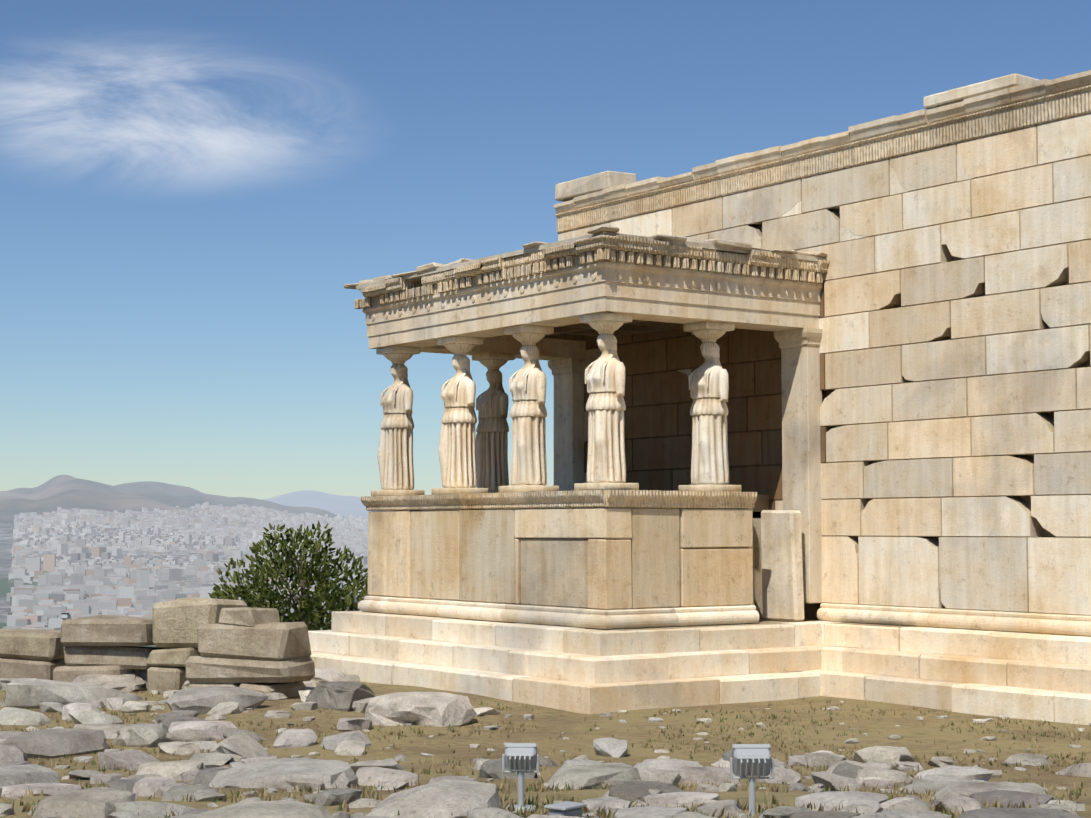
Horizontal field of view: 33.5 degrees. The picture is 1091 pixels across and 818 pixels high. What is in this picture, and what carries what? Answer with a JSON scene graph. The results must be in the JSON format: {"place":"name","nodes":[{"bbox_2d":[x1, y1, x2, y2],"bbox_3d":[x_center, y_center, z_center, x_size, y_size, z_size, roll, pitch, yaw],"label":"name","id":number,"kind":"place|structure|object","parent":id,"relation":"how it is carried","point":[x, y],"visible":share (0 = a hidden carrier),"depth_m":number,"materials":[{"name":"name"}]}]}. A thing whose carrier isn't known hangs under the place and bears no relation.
{"place":"outdoors","nodes":[
{"label":"outdoors","id":0,"kind":"place"},
{"bbox_2d":[0,475,1090,817],"bbox_3d":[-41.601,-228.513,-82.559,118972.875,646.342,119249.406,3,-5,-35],"label":"terrain","id":1,"kind":"structure","parent":0,"point":[70,493],"depth_m":20.21,"materials":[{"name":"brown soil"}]},
{"bbox_2d":[60,612,70,620],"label":"surveillance camera","id":2,"kind":"object","parent":1,"relation":"on","point":[65,615],"visible":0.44,"depth_m":45.01,"materials":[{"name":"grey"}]},
{"bbox_2d":[0,597,314,697],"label":"stone blocks","id":3,"kind":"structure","parent":1,"relation":"on","point":[200,642],"depth_m":24.99,"materials":[{"name":"grey stone"}]},
{"bbox_2d":[3,502,369,646],"bbox_3d":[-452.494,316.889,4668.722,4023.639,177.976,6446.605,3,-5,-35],"label":"city houses","id":4,"kind":"structure","parent":1,"relation":"on","point":[76,563],"depth_m":2950.36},
{"bbox_2d":[208,521,373,630],"bbox_3d":[-5.038,5.173,37.432,5.451,5.722,4.674,3,-5,-35],"label":"bush","id":5,"kind":"object","parent":1,"relation":"on","point":[309,606],"depth_m":37.04,"materials":[{"name":"green plant"}]},
{"bbox_2d":[502,743,538,811],"bbox_3d":[-0.119,1.794,8.735,0.178,0.367,0.142,0,-4,3],"label":"floodlight","id":6,"kind":"object","parent":1,"relation":"on","point":[520,756],"visible":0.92,"depth_m":8.72,"materials":[{"name":"grey metal"}]},
{"bbox_2d":[0,668,1090,817],"bbox_3d":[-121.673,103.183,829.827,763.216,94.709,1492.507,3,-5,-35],"label":"bedrock","id":7,"kind":"structure","parent":1,"relation":"on","point":[78,700],"depth_m":13.09,"materials":[{"name":"stone"}]},
{"bbox_2d":[544,801,586,816],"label":"ground light","id":8,"kind":"object","parent":1,"relation":"on","point":[568,808],"visible":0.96,"depth_m":8.24,"materials":[{"name":"grey metal"}]},
{"bbox_2d":[308,595,1090,724],"bbox_3d":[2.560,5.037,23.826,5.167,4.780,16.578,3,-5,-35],"label":"stepped base","id":9,"kind":"structure","parent":1,"relation":"on","point":[1028,666],"depth_m":24.01,"materials":[{"name":"stone"}]},
{"bbox_2d":[361,490,778,617],"bbox_3d":[0.612,2.224,27.616,4.180,1.830,6.460,3,-5,-35],"label":"podium","id":10,"kind":"object","parent":9,"relation":"on","point":[615,558],"depth_m":25.15,"materials":[{"name":"beige stone"}]},
{"bbox_2d":[371,346,424,495],"bbox_3d":[-2.358,0.207,29.015,0.604,2.380,0.770,3,-5,-35],"label":"caryatid","id":11,"kind":"object","parent":10,"relation":"on","point":[395,458],"visible":1,"depth_m":28.81,"materials":[{"name":"stone"}]},
{"bbox_2d":[431,336,487,494],"bbox_3d":[-1.299,0.109,27.526,0.616,2.380,0.770,3,-5,-35],"label":"caryatid","id":12,"kind":"object","parent":10,"relation":"on","point":[457,455],"visible":1,"depth_m":27.31,"materials":[{"name":"stone"}]},
{"bbox_2d":[472,352,514,492],"bbox_3d":[-0.866,0.276,30.072,0.608,2.380,0.770,3,-5,-35],"label":"caryatid","id":13,"kind":"object","parent":10,"relation":"on","point":[491,439],"visible":0.96,"depth_m":29.87,"materials":[{"name":"stone"}]},
{"bbox_2d":[499,325,558,492],"bbox_3d":[-0.240,0.011,26.037,0.610,2.380,0.770,3,-5,-35],"label":"caryatid","id":14,"kind":"object","parent":10,"relation":"on","point":[528,411],"visible":1,"depth_m":25.81,"materials":[{"name":"stone"}]},
{"bbox_2d":[574,312,638,490],"bbox_3d":[0.819,-0.087,24.548,0.609,2.380,0.770,3,-5,-35],"label":"caryatid","id":15,"kind":"object","parent":10,"relation":"on","point":[605,407],"visible":1,"depth_m":24.32,"materials":[{"name":"stone"}]},
{"bbox_2d":[678,321,740,491],"bbox_3d":[2.312,-0.017,25.605,0.617,2.380,0.770,3,-5,-35],"label":"caryatid","id":16,"kind":"object","parent":10,"relation":"on","point":[708,383],"visible":1,"depth_m":25.38,"materials":[{"name":"stone"}]},
{"bbox_2d":[548,328,822,602],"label":"pilasters","id":17,"kind":"object","parent":9,"relation":"on","point":[801,426],"visible":0.75,"depth_m":26.35,"materials":[{"name":"stone"}]},
{"bbox_2d":[761,510,803,621],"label":"standing slab","id":18,"kind":"structure","parent":9,"relation":"on","point":[782,576],"depth_m":25.91,"materials":[{"name":"stone"}]},
{"bbox_2d":[558,113,1090,619],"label":"wall","id":19,"kind":"structure","parent":9,"relation":"on","point":[956,379],"depth_m":24.60,"materials":[{"name":"stone"}]},
{"bbox_2d":[362,262,821,360],"bbox_3d":[0.532,-1.387,27.796,3.975,0.640,6.450,3,-5,-35],"label":"architrave","id":20,"kind":"object","parent":19,"relation":"attached to","point":[488,313],"visible":0.81,"depth_m":25.69,"materials":[{"name":"stone"}]},
{"bbox_2d":[354,234,829,308],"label":"cornice","id":21,"kind":"structure","parent":20,"relation":"on","point":[640,251],"depth_m":25.44,"materials":[{"name":"stone"}]},
{"bbox_2d":[344,225,827,340],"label":"porch roof","id":22,"kind":"structure","parent":21,"relation":"on","point":[582,332],"depth_m":26.68,"materials":[{"name":"stone"}]},
{"bbox_2d":[554,70,1090,213],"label":"wall top blocks","id":23,"kind":"structure","parent":19,"relation":"on","point":[594,189],"depth_m":25.81,"materials":[{"name":"beige stone"}]},
{"bbox_2d":[730,744,773,817],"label":"floodlight","id":24,"kind":"object","parent":1,"relation":"on","point":[751,760],"visible":0.98,"depth_m":8.50,"materials":[{"name":"grey metal"}]},
{"bbox_2d":[0,0,1090,499],"label":"sky","id":25,"kind":"structure","parent":0,"point":[192,192],"materials":[{"name":"blue"}]},
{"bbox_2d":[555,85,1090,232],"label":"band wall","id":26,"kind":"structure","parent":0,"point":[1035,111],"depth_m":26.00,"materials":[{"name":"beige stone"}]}
]}

